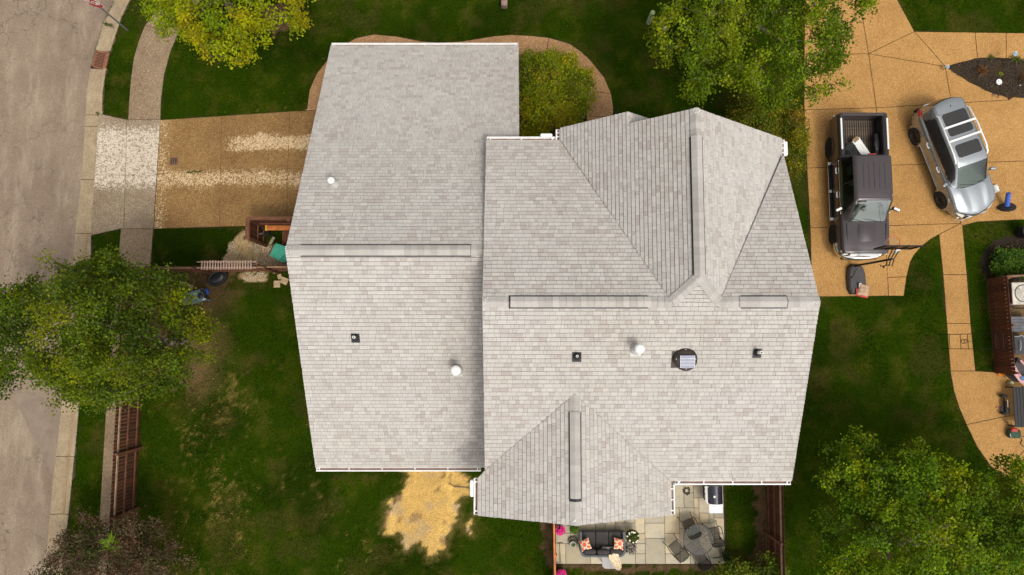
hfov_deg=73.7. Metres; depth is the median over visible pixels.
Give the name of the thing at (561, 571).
flower pot
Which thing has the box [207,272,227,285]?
plastic tub
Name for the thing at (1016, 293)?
air conditioner
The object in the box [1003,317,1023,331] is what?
storage box
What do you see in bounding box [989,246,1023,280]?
leafy bush
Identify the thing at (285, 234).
plank deck
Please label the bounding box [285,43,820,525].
house
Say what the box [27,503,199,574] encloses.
plum shrub
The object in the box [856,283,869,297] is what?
sack
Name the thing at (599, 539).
outdoor sofa
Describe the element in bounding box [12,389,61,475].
road patch
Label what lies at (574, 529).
fern pot
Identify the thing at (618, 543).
throw pillow
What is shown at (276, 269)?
plank fence
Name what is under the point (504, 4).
utility box
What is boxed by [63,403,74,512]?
pollen litter
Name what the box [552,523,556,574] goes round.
fence
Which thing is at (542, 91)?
evergreen shrub
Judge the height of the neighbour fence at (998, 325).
1.240 m
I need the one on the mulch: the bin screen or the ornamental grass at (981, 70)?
the ornamental grass at (981, 70)
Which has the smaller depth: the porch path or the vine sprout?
the vine sprout
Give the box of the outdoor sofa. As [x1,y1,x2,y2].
[579,529,625,556]
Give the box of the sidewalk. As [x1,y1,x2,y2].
[96,0,199,574]
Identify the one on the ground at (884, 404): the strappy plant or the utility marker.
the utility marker
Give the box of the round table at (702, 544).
[683,524,713,555]
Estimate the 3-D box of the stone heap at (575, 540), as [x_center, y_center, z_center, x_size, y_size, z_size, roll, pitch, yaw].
[2.473,10.273,27.591,0.413,0.128,0.394,0,85,0]
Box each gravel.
[222,238,286,265]
[242,272,266,281]
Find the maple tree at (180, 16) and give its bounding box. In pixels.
[132,0,318,69]
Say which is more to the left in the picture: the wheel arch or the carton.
the carton
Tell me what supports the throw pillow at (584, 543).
on the outdoor sofa
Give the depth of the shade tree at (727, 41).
23.45 m
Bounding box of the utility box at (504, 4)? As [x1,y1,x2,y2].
[501,0,507,8]
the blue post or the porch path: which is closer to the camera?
the blue post
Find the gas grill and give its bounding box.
[1001,335,1023,353]
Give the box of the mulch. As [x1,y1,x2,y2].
[950,57,1023,97]
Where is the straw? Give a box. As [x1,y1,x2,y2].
[386,471,468,552]
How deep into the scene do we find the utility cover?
29.05 m
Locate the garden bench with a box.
[999,386,1023,426]
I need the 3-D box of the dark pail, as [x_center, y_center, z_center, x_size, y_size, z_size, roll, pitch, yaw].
[-10.293,-2.300,28.524,0.360,0.470,0.360,0,85,0]
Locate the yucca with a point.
(724, 557)
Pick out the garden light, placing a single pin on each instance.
(1015, 53)
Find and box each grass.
[977,64,988,79]
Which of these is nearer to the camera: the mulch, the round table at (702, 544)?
the round table at (702, 544)
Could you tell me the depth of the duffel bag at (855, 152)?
28.07 m
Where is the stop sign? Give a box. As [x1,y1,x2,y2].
[83,0,128,30]
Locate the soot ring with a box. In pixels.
[682,487,689,495]
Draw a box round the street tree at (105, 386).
[0,242,224,420]
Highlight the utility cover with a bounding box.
[170,157,177,164]
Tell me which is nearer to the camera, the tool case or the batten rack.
the batten rack
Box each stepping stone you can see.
[274,280,279,287]
[280,276,288,284]
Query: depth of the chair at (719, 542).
27.22 m
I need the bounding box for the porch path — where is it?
[304,35,612,120]
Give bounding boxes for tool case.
[845,143,855,151]
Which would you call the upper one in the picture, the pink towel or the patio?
the pink towel
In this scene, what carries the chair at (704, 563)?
on the patio
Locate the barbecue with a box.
[703,485,722,512]
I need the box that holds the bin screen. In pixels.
[245,217,292,246]
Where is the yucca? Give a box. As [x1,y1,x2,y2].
[713,547,732,563]
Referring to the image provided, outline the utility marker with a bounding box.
[646,10,654,24]
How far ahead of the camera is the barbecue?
26.87 m
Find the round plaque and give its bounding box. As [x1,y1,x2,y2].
[996,79,1001,84]
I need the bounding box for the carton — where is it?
[850,136,869,154]
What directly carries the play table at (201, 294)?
on the ground at (884, 404)
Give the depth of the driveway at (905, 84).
29.07 m
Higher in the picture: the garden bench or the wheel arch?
the wheel arch
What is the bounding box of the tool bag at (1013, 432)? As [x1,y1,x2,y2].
[1006,428,1020,437]
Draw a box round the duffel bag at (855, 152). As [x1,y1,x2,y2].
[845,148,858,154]
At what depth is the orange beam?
27.79 m
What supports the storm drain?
in the kerb
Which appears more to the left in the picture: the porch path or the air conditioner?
the porch path
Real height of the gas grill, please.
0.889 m
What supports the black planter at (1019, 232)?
on the ground at (884, 404)
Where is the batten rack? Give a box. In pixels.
[197,260,256,269]
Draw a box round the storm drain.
[92,50,110,68]
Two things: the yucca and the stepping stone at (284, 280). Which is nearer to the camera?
the yucca
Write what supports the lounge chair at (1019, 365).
on the driveway at (905, 84)
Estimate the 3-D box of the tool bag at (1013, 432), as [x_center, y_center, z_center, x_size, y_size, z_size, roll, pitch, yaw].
[20.516,5.944,27.918,0.480,0.300,0.420,0,85,0]
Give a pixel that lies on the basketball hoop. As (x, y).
(855, 275)
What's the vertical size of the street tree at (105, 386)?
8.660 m
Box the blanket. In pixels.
[609,553,621,570]
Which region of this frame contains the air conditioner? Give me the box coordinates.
[998,282,1023,304]
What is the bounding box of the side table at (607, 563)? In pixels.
[602,547,614,568]
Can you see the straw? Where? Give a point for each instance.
(418, 511)
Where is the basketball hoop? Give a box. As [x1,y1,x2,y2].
[846,235,923,293]
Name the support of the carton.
in the pickup truck
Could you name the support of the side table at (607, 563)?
on the patio
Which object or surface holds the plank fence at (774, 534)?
on the ground at (884, 404)
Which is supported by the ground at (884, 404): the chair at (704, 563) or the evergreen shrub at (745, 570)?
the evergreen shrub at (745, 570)
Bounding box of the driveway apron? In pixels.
[91,114,159,234]
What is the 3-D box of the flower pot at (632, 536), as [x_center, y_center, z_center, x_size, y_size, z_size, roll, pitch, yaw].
[4.798,9.948,27.366,0.602,0.682,0.612,0,85,0]
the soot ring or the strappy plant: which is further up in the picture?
the strappy plant
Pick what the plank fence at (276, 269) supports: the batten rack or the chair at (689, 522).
the batten rack
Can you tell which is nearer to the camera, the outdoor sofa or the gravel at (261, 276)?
the outdoor sofa
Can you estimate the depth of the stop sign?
27.36 m
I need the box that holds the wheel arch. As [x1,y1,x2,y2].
[874,138,879,149]
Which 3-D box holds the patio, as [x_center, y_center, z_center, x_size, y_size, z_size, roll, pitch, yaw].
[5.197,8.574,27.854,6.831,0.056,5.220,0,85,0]
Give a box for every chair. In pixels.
[663,533,689,562]
[677,513,701,539]
[692,554,712,571]
[702,520,725,547]
[1006,357,1023,381]
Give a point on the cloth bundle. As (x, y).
(996, 187)
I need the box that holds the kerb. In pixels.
[44,0,130,574]
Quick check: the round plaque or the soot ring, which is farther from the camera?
the round plaque
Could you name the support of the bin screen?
on the ground at (884, 404)
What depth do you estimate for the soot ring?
27.84 m
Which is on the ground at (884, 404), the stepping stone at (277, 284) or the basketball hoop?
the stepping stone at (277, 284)
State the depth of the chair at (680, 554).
27.23 m
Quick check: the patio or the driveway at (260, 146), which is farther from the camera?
the driveway at (260, 146)
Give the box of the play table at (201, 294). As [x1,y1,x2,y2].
[183,288,210,304]
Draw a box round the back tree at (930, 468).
[809,424,1023,574]
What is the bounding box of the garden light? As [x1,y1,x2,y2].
[1003,51,1017,60]
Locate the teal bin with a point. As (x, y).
(278, 252)
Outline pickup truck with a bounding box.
[825,113,899,260]
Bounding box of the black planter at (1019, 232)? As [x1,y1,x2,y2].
[1014,225,1023,237]
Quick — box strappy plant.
[1009,53,1023,64]
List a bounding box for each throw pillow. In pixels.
[579,538,591,551]
[614,537,622,549]
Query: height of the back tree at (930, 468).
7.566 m
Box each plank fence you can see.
[106,270,151,574]
[127,265,287,273]
[763,485,784,574]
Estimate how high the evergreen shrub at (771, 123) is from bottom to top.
2.691 m
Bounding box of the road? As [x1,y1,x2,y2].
[0,0,113,574]
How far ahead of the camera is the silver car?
27.77 m
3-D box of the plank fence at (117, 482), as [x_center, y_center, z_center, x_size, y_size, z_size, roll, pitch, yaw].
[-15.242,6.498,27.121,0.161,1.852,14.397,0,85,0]
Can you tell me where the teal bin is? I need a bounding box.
[269,243,286,262]
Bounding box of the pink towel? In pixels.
[1013,366,1023,383]
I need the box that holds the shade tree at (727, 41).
[643,0,878,118]
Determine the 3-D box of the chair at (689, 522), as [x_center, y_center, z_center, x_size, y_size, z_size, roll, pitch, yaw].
[7.120,9.537,27.266,0.602,0.952,0.776,-22,85,-2]
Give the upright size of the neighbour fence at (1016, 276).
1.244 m
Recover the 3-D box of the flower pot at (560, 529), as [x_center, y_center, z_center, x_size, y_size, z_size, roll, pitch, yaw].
[1.947,9.740,27.467,0.432,0.517,0.431,0,85,0]
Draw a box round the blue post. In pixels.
[997,192,1016,211]
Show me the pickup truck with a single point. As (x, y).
(860, 192)
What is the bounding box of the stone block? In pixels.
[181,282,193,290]
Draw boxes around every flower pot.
[555,525,565,535]
[556,568,566,574]
[625,529,638,543]
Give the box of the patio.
[556,481,724,563]
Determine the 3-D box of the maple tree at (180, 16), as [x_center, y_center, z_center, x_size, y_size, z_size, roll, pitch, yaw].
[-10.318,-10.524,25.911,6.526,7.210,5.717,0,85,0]
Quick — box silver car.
[908,97,995,220]
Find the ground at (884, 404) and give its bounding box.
[56,0,1023,574]
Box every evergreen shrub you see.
[519,43,600,136]
[708,550,789,574]
[719,88,814,184]
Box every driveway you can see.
[154,110,315,228]
[804,0,1023,481]
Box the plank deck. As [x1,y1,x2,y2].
[282,231,288,245]
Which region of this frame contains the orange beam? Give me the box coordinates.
[267,225,290,229]
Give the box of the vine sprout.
[97,532,122,556]
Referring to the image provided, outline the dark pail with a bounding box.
[261,227,270,236]
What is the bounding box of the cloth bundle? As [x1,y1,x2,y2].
[993,184,999,192]
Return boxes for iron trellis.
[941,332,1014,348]
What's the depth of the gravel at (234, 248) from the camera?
28.71 m
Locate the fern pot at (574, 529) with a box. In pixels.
[569,525,578,533]
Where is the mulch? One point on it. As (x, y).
(1007, 65)
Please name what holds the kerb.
on the ground at (884, 404)
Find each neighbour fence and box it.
[987,276,1019,373]
[990,274,1023,278]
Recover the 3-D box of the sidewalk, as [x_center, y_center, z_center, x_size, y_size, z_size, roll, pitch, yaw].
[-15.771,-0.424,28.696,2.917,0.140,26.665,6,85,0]

